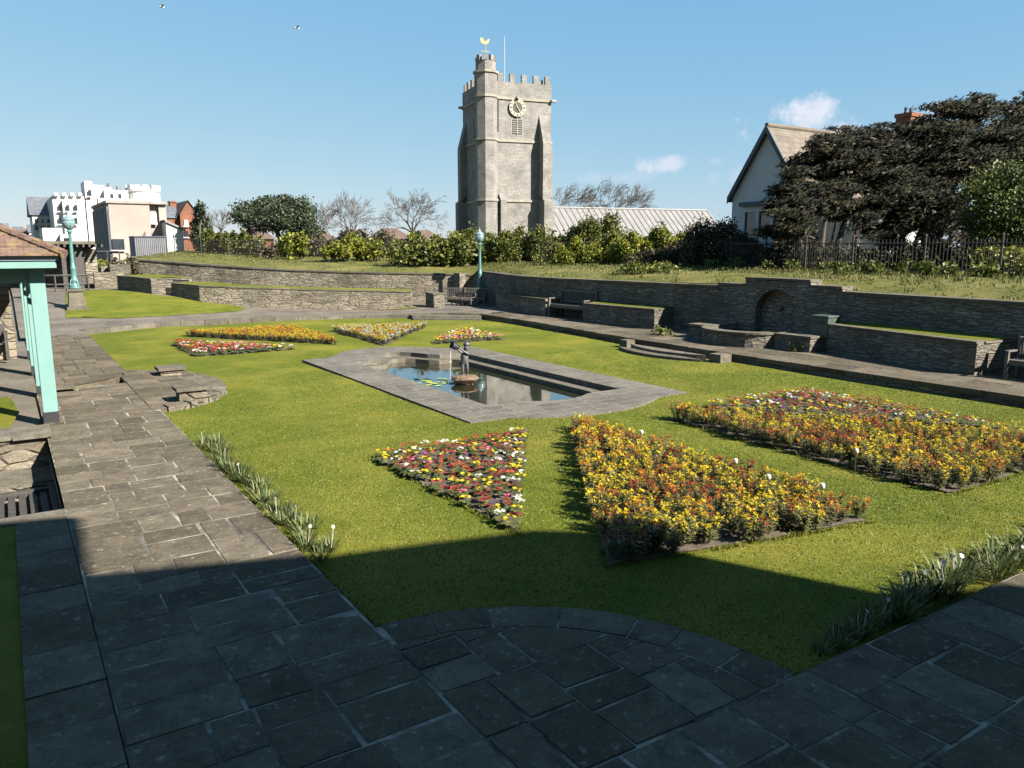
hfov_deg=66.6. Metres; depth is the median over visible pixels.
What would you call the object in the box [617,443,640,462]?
wallflower plant
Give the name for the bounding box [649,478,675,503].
wallflower plant
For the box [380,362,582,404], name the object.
water
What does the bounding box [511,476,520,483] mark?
primrose plant
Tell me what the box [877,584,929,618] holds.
daffodil clump
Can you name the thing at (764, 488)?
wallflower plant
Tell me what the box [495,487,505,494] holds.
primrose plant
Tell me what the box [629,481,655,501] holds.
wallflower plant
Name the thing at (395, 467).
primrose plant
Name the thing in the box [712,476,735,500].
wallflower plant
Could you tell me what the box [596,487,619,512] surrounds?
wallflower plant
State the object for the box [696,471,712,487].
wallflower plant
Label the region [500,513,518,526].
primrose plant
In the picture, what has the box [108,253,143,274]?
shrub
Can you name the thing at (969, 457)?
wallflower plant
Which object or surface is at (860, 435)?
wallflower plant
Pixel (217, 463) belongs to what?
daffodil clump
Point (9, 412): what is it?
grass patch
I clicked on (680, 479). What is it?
wallflower plant
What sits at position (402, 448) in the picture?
primrose plant
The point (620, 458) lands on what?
wallflower plant
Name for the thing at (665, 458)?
wallflower plant
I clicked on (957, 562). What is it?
daffodil clump
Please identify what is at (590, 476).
wallflower plant
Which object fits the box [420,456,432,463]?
primrose plant
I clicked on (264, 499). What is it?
daffodil clump
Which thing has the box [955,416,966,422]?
primrose plant
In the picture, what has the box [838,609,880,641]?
daffodil clump
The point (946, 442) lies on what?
wallflower plant
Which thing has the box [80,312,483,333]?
terrace kerb
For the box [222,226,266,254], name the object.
shrub
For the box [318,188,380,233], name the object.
bare tree
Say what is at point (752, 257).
shrub
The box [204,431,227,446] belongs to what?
daffodil clump
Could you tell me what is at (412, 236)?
shrub
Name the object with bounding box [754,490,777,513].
wallflower plant
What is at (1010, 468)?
wallflower plant
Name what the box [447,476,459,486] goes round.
primrose plant
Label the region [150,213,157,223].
window
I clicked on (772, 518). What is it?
wallflower plant
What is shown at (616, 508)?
wallflower plant
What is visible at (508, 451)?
primrose plant
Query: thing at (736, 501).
wallflower plant
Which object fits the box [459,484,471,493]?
primrose plant
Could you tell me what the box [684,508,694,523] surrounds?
wallflower plant
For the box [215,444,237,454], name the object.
daffodil clump
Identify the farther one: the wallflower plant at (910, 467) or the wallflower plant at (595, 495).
the wallflower plant at (910, 467)
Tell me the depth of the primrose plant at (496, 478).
10.70 m
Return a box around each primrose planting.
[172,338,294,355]
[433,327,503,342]
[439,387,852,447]
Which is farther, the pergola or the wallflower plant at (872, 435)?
the pergola
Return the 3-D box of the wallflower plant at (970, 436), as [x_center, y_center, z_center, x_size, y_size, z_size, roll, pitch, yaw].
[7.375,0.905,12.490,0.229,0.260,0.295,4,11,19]
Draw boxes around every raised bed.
[116,275,191,293]
[170,282,412,309]
[495,293,559,315]
[583,301,673,328]
[827,321,1017,374]
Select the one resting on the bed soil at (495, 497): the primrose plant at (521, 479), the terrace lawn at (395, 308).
the primrose plant at (521, 479)
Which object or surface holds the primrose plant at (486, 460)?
on the bed soil at (495, 497)
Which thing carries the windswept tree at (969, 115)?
on the grass bank
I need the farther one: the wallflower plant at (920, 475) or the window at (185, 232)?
the window at (185, 232)
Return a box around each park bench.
[0,324,9,359]
[165,279,189,288]
[442,287,487,305]
[451,292,475,306]
[547,289,597,315]
[1002,336,1023,378]
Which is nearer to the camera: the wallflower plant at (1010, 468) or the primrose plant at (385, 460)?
the wallflower plant at (1010, 468)
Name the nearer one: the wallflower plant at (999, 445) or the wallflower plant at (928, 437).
the wallflower plant at (999, 445)
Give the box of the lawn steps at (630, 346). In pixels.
[619,339,731,362]
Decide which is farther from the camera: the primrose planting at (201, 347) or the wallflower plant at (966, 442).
the primrose planting at (201, 347)
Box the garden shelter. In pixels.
[0,223,67,422]
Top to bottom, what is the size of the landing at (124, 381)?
0.216 m
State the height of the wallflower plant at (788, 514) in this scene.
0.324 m
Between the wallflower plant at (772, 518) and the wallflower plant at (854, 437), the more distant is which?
the wallflower plant at (854, 437)
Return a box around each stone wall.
[0,283,16,289]
[0,285,16,359]
[83,249,97,287]
[93,272,122,288]
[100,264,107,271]
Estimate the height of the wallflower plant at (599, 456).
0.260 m
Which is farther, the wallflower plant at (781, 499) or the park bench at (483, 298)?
the park bench at (483, 298)
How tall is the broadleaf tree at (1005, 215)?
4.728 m
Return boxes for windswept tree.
[751,161,857,265]
[779,125,919,257]
[839,118,975,261]
[896,91,1023,248]
[991,91,1023,162]
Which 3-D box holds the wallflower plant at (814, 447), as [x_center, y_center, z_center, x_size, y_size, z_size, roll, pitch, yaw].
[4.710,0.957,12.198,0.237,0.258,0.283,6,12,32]
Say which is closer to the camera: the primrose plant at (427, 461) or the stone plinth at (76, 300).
the primrose plant at (427, 461)
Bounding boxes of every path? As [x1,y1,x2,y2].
[11,287,514,337]
[36,384,1023,767]
[51,334,125,389]
[481,312,1023,402]
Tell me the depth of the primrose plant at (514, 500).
9.83 m
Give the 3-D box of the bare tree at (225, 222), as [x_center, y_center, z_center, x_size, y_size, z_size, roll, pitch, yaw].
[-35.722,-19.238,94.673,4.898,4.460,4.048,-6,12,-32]
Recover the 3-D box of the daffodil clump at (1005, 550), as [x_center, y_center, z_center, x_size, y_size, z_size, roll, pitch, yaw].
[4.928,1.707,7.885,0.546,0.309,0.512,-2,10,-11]
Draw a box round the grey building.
[91,200,166,271]
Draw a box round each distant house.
[12,226,23,230]
[21,229,28,234]
[26,225,30,235]
[247,227,275,245]
[317,230,334,239]
[370,228,409,239]
[415,230,439,239]
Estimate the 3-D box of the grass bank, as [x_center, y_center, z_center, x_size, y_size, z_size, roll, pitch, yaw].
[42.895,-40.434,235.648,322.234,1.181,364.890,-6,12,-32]
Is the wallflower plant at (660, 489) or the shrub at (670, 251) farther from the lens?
the shrub at (670, 251)
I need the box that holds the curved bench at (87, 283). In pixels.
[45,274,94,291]
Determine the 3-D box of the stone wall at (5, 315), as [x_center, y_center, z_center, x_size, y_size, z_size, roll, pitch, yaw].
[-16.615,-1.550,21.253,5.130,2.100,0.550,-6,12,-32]
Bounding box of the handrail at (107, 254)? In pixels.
[96,251,120,263]
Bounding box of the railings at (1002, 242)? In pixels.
[718,233,1023,273]
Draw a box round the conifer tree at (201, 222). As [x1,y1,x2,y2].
[188,199,214,250]
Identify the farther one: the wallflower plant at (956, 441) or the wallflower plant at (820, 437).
the wallflower plant at (820, 437)
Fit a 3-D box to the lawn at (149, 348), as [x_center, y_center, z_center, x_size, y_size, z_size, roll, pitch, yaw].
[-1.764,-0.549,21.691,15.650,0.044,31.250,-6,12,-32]
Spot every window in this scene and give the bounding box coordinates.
[111,239,124,250]
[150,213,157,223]
[183,220,188,226]
[183,231,188,237]
[472,114,474,142]
[511,116,522,135]
[742,206,781,235]
[825,218,840,241]
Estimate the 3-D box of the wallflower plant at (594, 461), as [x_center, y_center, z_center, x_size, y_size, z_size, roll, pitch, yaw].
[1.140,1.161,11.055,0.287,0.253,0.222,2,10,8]
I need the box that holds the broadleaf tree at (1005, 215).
[947,158,1023,254]
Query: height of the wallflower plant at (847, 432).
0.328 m
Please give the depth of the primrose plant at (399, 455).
11.91 m
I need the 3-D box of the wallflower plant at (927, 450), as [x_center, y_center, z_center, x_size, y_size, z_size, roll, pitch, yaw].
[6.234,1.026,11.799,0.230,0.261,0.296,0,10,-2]
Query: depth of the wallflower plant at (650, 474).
10.49 m
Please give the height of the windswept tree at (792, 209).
4.908 m
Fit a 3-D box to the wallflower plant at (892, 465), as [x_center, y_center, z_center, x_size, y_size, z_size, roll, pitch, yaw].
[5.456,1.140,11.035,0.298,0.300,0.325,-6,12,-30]
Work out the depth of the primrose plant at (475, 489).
10.20 m
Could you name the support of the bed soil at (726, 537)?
on the lawn at (149, 348)
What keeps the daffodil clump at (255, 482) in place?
on the lawn at (149, 348)
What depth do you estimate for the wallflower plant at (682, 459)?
10.94 m
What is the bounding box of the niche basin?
[688,322,825,352]
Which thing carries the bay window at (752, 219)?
in the white house at (775, 145)
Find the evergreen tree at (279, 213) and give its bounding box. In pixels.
[227,194,327,252]
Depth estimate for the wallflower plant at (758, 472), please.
10.53 m
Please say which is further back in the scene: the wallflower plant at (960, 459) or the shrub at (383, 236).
the shrub at (383, 236)
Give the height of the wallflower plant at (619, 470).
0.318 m
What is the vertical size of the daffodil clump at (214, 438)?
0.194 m
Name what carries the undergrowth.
on the grass bank
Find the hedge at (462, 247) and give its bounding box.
[384,228,646,266]
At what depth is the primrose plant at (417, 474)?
10.87 m
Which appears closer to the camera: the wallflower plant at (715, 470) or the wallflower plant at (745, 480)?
the wallflower plant at (745, 480)
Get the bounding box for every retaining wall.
[133,259,483,301]
[477,271,1023,372]
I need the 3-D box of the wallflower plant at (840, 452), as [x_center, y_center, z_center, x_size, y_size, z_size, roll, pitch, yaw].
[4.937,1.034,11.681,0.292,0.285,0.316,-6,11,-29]
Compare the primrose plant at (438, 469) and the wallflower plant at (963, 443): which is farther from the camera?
the wallflower plant at (963, 443)
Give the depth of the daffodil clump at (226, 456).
11.61 m
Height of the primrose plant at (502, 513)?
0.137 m
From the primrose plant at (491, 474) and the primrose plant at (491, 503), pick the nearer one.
the primrose plant at (491, 503)
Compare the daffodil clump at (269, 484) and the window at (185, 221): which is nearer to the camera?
the daffodil clump at (269, 484)
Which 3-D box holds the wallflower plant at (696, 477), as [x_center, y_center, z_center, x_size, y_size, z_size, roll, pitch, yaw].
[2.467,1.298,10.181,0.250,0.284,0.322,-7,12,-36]
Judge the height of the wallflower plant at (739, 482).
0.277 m
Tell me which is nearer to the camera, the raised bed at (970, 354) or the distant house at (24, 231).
the raised bed at (970, 354)
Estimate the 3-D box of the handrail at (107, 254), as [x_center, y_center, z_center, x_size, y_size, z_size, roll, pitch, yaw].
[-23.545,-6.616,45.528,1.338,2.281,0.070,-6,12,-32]
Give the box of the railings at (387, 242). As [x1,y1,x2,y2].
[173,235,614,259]
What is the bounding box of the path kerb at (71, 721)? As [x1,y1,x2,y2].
[15,512,127,767]
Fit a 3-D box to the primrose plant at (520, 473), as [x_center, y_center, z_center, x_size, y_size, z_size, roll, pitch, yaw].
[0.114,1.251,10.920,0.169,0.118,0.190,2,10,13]
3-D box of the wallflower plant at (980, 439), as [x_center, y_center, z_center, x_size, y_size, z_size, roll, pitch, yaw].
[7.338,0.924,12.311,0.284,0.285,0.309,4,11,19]
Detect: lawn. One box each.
[0,525,28,767]
[66,290,245,317]
[89,318,1023,675]
[375,307,415,309]
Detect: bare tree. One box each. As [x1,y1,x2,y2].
[207,207,236,232]
[315,201,341,239]
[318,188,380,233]
[375,188,448,233]
[552,183,609,207]
[592,179,658,208]
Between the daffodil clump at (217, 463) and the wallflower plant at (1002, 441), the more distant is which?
the wallflower plant at (1002, 441)
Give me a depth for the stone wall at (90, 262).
44.13 m
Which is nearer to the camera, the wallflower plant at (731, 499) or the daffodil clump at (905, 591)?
the daffodil clump at (905, 591)
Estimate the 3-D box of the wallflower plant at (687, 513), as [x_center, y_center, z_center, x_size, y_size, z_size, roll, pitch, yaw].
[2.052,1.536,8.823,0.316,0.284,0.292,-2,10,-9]
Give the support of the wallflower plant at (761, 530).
on the bed soil at (726, 537)
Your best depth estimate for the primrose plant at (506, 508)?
9.49 m
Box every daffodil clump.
[193,433,212,448]
[196,433,209,441]
[203,441,219,451]
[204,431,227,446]
[207,433,224,445]
[208,450,228,460]
[210,443,229,454]
[211,451,234,469]
[212,450,236,462]
[214,442,235,452]
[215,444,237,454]
[215,457,233,472]
[223,456,243,474]
[225,461,255,478]
[228,460,252,473]
[229,463,256,482]
[238,464,264,482]
[240,475,259,485]
[241,479,270,496]
[245,471,265,486]
[249,487,270,503]
[250,474,273,490]
[250,476,276,488]
[251,484,284,504]
[256,495,275,510]
[261,497,290,521]
[268,497,284,510]
[271,508,291,525]
[272,483,282,496]
[274,498,297,513]
[280,504,308,528]
[281,506,304,519]
[288,515,319,532]
[291,527,311,539]
[292,524,317,549]
[293,526,321,542]
[298,509,328,530]
[305,541,335,562]
[312,525,346,553]
[313,531,334,548]
[804,632,837,655]
[818,623,853,647]
[823,611,869,640]
[825,626,858,651]
[834,599,882,631]
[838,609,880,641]
[839,597,889,625]
[859,597,895,627]
[867,586,922,621]
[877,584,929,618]
[878,595,926,624]
[879,569,943,608]
[896,575,933,604]
[900,570,935,600]
[910,560,957,599]
[921,550,981,590]
[923,553,968,592]
[923,557,977,600]
[930,553,983,586]
[937,546,990,584]
[943,544,993,576]
[964,537,1014,572]
[967,534,1012,557]
[970,534,1023,569]
[975,550,1022,584]
[976,550,1023,578]
[986,531,1023,562]
[997,530,1023,555]
[1008,544,1023,567]
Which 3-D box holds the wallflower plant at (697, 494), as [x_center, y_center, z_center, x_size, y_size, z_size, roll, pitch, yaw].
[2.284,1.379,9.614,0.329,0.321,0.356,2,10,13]
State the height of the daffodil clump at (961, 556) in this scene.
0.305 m
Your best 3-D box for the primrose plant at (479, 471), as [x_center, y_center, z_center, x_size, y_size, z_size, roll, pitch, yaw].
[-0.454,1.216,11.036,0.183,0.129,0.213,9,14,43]
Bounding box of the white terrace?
[26,197,84,240]
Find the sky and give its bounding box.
[0,0,1023,247]
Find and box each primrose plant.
[375,451,388,463]
[381,454,392,462]
[385,448,393,456]
[392,462,402,468]
[393,449,405,457]
[397,443,408,452]
[399,463,411,474]
[400,464,413,475]
[406,442,415,450]
[406,464,417,473]
[409,456,423,465]
[409,459,419,468]
[409,469,421,477]
[416,451,427,460]
[417,469,429,478]
[420,440,429,447]
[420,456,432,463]
[422,449,434,457]
[422,466,432,473]
[424,462,434,470]
[428,441,440,451]
[430,479,442,489]
[432,465,444,475]
[432,470,446,479]
[436,458,446,464]
[438,484,453,494]
[447,463,460,472]
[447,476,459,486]
[450,443,460,454]
[450,460,461,470]
[450,484,460,492]
[450,488,460,496]
[458,466,470,476]
[458,488,468,497]
[459,472,470,480]
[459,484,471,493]
[459,495,471,504]
[460,479,469,488]
[470,458,482,465]
[471,460,483,469]
[471,481,483,491]
[472,447,482,455]
[473,477,486,486]
[473,491,485,499]
[474,465,485,473]
[475,497,484,506]
[482,459,492,467]
[482,481,495,492]
[482,493,497,503]
[483,462,495,471]
[483,503,496,513]
[484,470,495,479]
[486,468,497,475]
[488,500,500,508]
[490,457,503,467]
[491,504,505,515]
[492,460,504,468]
[492,474,501,480]
[493,509,508,519]
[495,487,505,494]
[496,480,508,490]
[500,476,511,485]
[500,495,511,504]
[500,500,514,510]
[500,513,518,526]
[502,444,513,453]
[503,462,515,472]
[504,470,515,478]
[507,483,519,492]
[510,504,522,511]
[510,511,523,522]
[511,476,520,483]
[511,497,525,508]
[512,487,521,496]
[512,494,521,503]
[515,469,525,476]
[515,473,525,482]
[516,458,525,467]
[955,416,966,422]
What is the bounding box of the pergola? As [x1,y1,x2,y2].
[17,241,102,288]
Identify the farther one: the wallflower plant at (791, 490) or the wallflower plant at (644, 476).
the wallflower plant at (644, 476)
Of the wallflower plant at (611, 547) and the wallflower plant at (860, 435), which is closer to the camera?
the wallflower plant at (611, 547)
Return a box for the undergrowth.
[510,250,1023,277]
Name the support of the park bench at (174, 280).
on the terrace path at (60, 323)
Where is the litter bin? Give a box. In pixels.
[810,314,841,350]
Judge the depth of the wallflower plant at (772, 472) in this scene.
10.40 m
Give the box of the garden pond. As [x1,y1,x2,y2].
[302,347,687,423]
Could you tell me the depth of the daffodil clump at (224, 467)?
11.18 m
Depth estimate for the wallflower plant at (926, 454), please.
11.41 m
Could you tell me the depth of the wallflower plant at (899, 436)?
12.55 m
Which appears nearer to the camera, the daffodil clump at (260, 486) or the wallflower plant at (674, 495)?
the wallflower plant at (674, 495)
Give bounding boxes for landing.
[121,370,203,411]
[121,370,225,409]
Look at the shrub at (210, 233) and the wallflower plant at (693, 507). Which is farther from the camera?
the shrub at (210, 233)
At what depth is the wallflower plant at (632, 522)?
8.46 m
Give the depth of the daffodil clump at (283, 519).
9.13 m
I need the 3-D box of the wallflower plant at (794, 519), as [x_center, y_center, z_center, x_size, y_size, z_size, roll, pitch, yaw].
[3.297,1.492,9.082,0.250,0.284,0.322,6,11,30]
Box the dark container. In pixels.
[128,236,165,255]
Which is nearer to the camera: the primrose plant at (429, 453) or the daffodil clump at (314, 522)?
the daffodil clump at (314, 522)
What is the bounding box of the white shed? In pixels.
[160,220,185,251]
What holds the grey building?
on the ground at (694, 283)
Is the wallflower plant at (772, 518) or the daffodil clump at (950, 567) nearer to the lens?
the daffodil clump at (950, 567)
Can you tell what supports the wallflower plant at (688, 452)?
on the bed soil at (726, 537)
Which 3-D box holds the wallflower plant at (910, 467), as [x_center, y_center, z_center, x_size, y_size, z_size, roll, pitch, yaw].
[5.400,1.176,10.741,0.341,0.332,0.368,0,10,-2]
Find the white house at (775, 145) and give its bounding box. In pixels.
[727,107,922,260]
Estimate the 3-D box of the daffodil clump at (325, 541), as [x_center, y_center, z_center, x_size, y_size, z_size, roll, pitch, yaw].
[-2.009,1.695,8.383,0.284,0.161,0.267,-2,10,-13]
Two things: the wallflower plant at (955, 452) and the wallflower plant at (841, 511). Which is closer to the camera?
the wallflower plant at (841, 511)
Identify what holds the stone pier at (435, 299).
on the terrace path at (60, 323)
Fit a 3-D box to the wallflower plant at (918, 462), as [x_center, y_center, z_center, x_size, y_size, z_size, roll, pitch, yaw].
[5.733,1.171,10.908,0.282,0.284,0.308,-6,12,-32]
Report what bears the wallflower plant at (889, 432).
on the bed soil at (882, 471)
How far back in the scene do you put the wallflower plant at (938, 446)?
12.03 m
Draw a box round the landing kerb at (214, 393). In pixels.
[163,386,227,411]
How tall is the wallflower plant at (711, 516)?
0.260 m
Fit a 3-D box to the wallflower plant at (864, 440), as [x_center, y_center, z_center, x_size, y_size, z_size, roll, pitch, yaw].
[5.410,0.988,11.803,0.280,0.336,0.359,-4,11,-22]
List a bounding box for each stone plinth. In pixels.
[66,288,88,310]
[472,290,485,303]
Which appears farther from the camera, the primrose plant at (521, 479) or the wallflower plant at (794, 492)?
the primrose plant at (521, 479)
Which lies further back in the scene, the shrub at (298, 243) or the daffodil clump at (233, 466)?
the shrub at (298, 243)
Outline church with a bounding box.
[455,36,717,237]
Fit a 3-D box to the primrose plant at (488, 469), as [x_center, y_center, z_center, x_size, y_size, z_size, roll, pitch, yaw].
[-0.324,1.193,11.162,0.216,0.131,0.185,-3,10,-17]
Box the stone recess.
[0,424,66,527]
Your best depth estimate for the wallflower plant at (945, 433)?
12.45 m
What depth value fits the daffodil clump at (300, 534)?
8.60 m
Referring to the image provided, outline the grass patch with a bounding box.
[0,397,18,427]
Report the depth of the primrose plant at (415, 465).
11.28 m
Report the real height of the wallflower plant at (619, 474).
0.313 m
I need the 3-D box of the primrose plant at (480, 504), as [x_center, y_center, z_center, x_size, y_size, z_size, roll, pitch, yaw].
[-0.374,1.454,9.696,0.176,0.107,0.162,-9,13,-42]
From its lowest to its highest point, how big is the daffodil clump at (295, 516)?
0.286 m
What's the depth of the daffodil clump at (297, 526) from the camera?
8.83 m
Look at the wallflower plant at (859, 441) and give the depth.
12.02 m
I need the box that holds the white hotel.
[46,181,160,248]
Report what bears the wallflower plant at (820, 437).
on the bed soil at (882, 471)
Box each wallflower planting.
[185,324,336,343]
[332,321,426,343]
[570,402,1023,465]
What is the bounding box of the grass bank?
[101,249,1023,300]
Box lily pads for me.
[414,378,454,385]
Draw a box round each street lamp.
[62,211,81,288]
[475,227,484,289]
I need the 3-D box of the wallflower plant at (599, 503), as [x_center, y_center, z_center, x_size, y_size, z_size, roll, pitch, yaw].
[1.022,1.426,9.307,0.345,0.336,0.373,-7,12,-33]
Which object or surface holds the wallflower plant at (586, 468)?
on the bed soil at (726, 537)
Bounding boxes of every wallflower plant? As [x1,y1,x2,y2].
[576,451,596,469]
[578,460,593,482]
[583,473,602,489]
[584,458,601,471]
[584,479,607,503]
[584,488,614,515]
[585,456,602,474]
[585,486,603,506]
[586,449,600,467]
[586,472,610,486]
[588,467,609,480]
[591,505,611,525]
[593,451,610,466]
[593,474,616,493]
[593,502,616,527]
[595,515,620,536]
[596,465,611,479]
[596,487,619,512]
[597,484,616,496]
[597,527,625,558]
[599,451,620,466]
[603,462,618,479]
[604,520,627,548]
[607,468,627,488]
[609,493,638,515]
[610,463,631,480]
[611,451,628,468]
[611,451,629,466]
[612,503,629,523]
[612,520,641,551]
[613,476,629,494]
[613,482,624,498]
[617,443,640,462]
[617,488,644,509]
[617,511,646,538]
[619,508,647,533]
[621,462,635,482]
[621,465,643,488]
[622,531,649,558]
[623,497,640,517]
[624,453,638,465]
[626,472,645,491]
[628,455,649,475]
[629,477,653,495]
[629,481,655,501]
[630,499,654,529]
[633,450,651,465]
[633,456,652,477]
[634,508,663,535]
[636,486,660,509]
[637,467,659,488]
[637,519,670,552]
[640,450,661,469]
[642,468,659,483]
[642,501,669,521]
[644,478,670,502]
[645,492,673,514]
[646,461,664,476]
[646,510,669,523]
[647,515,667,548]
[649,470,672,491]
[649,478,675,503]
[650,469,670,483]
[652,454,669,469]
[653,515,677,539]
[655,494,671,514]
[656,462,678,482]
[660,502,680,520]
[662,455,676,466]
[662,523,686,552]
[663,453,680,464]
[663,484,691,511]
[668,454,689,476]
[669,452,690,469]
[669,472,688,497]
[670,459,689,476]
[672,464,695,487]
[672,477,694,494]
[672,511,699,537]
[676,518,700,544]
[678,496,699,513]
[679,498,705,521]
[680,507,704,531]
[682,448,704,470]
[682,482,700,497]
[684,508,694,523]
[685,448,695,462]
[687,456,703,471]
[687,463,707,484]
[687,480,710,501]
[690,472,709,492]
[692,500,714,518]
[694,476,713,497]
[695,512,723,541]
[696,466,711,478]
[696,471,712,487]
[698,508,716,527]
[700,455,718,477]
[700,514,725,535]
[701,491,720,510]
[704,485,722,502]
[707,459,723,481]
[707,496,726,515]
[708,476,723,490]
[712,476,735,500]
[715,455,732,472]
[719,503,741,524]
[721,466,734,485]
[721,469,741,491]
[722,460,731,474]
[723,494,751,519]
[724,491,750,507]
[724,507,742,532]
[725,476,742,494]
[725,484,745,505]
[730,456,755,476]
[731,459,755,477]
[731,472,750,490]
[734,489,753,497]
[735,474,754,493]
[736,506,761,539]
[737,493,759,510]
[739,470,756,486]
[740,502,766,524]
[745,497,770,520]
[745,514,772,539]
[747,479,768,500]
[748,465,769,484]
[748,466,772,488]
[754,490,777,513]
[756,506,780,534]
[757,465,779,485]
[757,478,777,490]
[758,481,786,502]
[760,492,786,519]
[766,472,788,494]
[769,498,795,528]
[774,489,795,516]
[777,482,798,492]
[779,480,806,501]
[780,485,809,505]
[781,472,802,489]
[782,473,800,491]
[784,432,795,446]
[785,497,804,523]
[790,478,810,499]
[790,500,816,531]
[795,494,811,517]
[796,430,810,445]
[796,473,821,501]
[797,435,814,453]
[797,485,825,510]
[800,428,819,446]
[804,503,825,527]
[806,437,819,453]
[811,486,833,503]
[811,491,832,514]
[815,429,831,448]
[816,436,834,451]
[819,442,837,459]
[820,503,840,524]
[821,437,836,452]
[825,490,845,511]
[828,500,853,520]
[830,432,848,449]
[833,445,851,462]
[835,427,853,445]
[837,434,852,450]
[842,436,859,456]
[843,447,863,465]
[844,432,862,448]
[850,431,868,448]
[850,443,874,463]
[850,494,871,516]
[856,435,878,453]
[857,433,871,448]
[858,450,877,467]
[859,438,881,458]
[864,452,884,472]
[866,430,884,441]
[873,426,894,444]
[873,434,896,453]
[873,439,891,453]
[874,449,888,465]
[881,438,900,456]
[881,450,904,470]
[883,443,908,462]
[884,443,897,460]
[888,432,912,450]
[888,456,908,475]
[891,457,918,481]
[895,429,904,443]
[896,441,918,464]
[897,439,917,452]
[902,429,923,441]
[902,434,919,447]
[903,442,926,460]
[903,449,924,472]
[911,449,929,460]
[912,439,924,450]
[913,457,930,475]
[914,459,939,482]
[917,443,931,458]
[917,453,933,467]
[918,433,932,443]
[919,438,932,451]
[927,440,944,453]
[927,454,943,467]
[928,460,953,477]
[929,461,952,489]
[930,443,954,463]
[931,429,950,447]
[933,434,948,442]
[934,439,957,459]
[937,446,961,465]
[938,461,964,485]
[943,437,958,456]
[943,454,964,470]
[946,457,974,477]
[948,432,965,439]
[948,444,968,459]
[954,468,970,488]
[956,440,977,461]
[957,448,977,465]
[962,439,974,451]
[963,461,981,477]
[964,465,984,483]
[966,431,979,444]
[966,455,987,475]
[968,445,989,461]
[969,433,985,449]
[970,447,994,464]
[974,439,994,456]
[975,450,996,472]
[979,427,994,447]
[981,457,1001,481]
[983,435,1002,451]
[986,458,1004,478]
[987,446,1002,461]
[988,437,1007,453]
[989,437,1008,455]
[993,453,1008,474]
[999,446,1016,462]
[1002,452,1019,471]
[1003,441,1021,454]
[1005,442,1023,461]
[1007,431,1022,447]
[1010,438,1023,457]
[1012,455,1023,471]
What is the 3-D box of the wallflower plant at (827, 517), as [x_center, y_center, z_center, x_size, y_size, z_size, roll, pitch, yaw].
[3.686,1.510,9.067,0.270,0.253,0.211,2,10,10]
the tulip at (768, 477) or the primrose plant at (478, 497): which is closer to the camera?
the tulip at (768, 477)
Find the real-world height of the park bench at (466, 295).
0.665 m
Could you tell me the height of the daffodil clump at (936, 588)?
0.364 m
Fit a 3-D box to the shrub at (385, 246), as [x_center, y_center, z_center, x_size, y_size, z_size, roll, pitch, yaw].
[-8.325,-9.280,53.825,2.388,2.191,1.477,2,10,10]
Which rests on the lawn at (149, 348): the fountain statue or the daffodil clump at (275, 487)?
the daffodil clump at (275, 487)
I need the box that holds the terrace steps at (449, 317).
[409,315,481,320]
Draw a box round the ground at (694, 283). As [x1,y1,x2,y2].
[672,282,713,283]
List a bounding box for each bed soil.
[173,344,296,355]
[186,335,336,344]
[332,327,425,345]
[376,432,524,531]
[432,331,502,343]
[574,428,866,564]
[672,418,1023,491]
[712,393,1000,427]
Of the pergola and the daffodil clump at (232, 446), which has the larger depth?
the pergola
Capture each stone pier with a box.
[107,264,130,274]
[425,292,444,307]
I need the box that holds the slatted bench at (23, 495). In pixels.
[0,482,59,518]
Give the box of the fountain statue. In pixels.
[450,341,478,384]
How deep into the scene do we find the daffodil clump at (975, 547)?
8.09 m
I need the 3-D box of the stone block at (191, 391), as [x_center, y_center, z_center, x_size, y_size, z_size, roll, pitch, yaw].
[-6.647,0.222,16.182,0.660,0.365,0.500,-6,12,-32]
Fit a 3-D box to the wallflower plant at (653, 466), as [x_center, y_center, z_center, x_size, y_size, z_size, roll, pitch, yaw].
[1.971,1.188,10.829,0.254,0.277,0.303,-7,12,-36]
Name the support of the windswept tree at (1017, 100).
on the grass bank
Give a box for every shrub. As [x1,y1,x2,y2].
[97,258,108,270]
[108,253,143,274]
[196,225,230,254]
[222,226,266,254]
[245,239,329,257]
[275,229,311,258]
[301,224,402,256]
[317,241,349,258]
[333,230,386,261]
[381,234,391,257]
[389,229,459,256]
[446,221,498,261]
[488,220,563,263]
[546,221,628,265]
[562,207,627,246]
[606,221,688,264]
[612,259,680,274]
[623,236,702,265]
[651,324,674,335]
[678,214,755,266]
[715,234,789,266]
[750,238,937,269]
[789,339,803,351]
[823,261,890,274]
[889,224,1021,269]
[967,240,1023,270]
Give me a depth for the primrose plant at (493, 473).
10.80 m
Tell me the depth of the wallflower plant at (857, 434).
12.47 m
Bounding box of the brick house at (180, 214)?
[166,200,194,250]
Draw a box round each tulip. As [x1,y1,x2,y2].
[733,458,737,474]
[766,474,770,501]
[820,483,824,511]
[853,448,858,479]
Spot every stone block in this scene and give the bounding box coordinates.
[154,364,186,375]
[172,383,209,403]
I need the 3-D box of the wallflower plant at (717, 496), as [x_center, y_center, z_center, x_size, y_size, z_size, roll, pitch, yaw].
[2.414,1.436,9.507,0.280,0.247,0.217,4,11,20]
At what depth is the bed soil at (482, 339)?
27.38 m
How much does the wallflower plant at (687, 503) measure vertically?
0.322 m
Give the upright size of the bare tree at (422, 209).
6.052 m
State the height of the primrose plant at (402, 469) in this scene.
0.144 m
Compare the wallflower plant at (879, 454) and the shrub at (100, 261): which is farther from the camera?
the shrub at (100, 261)

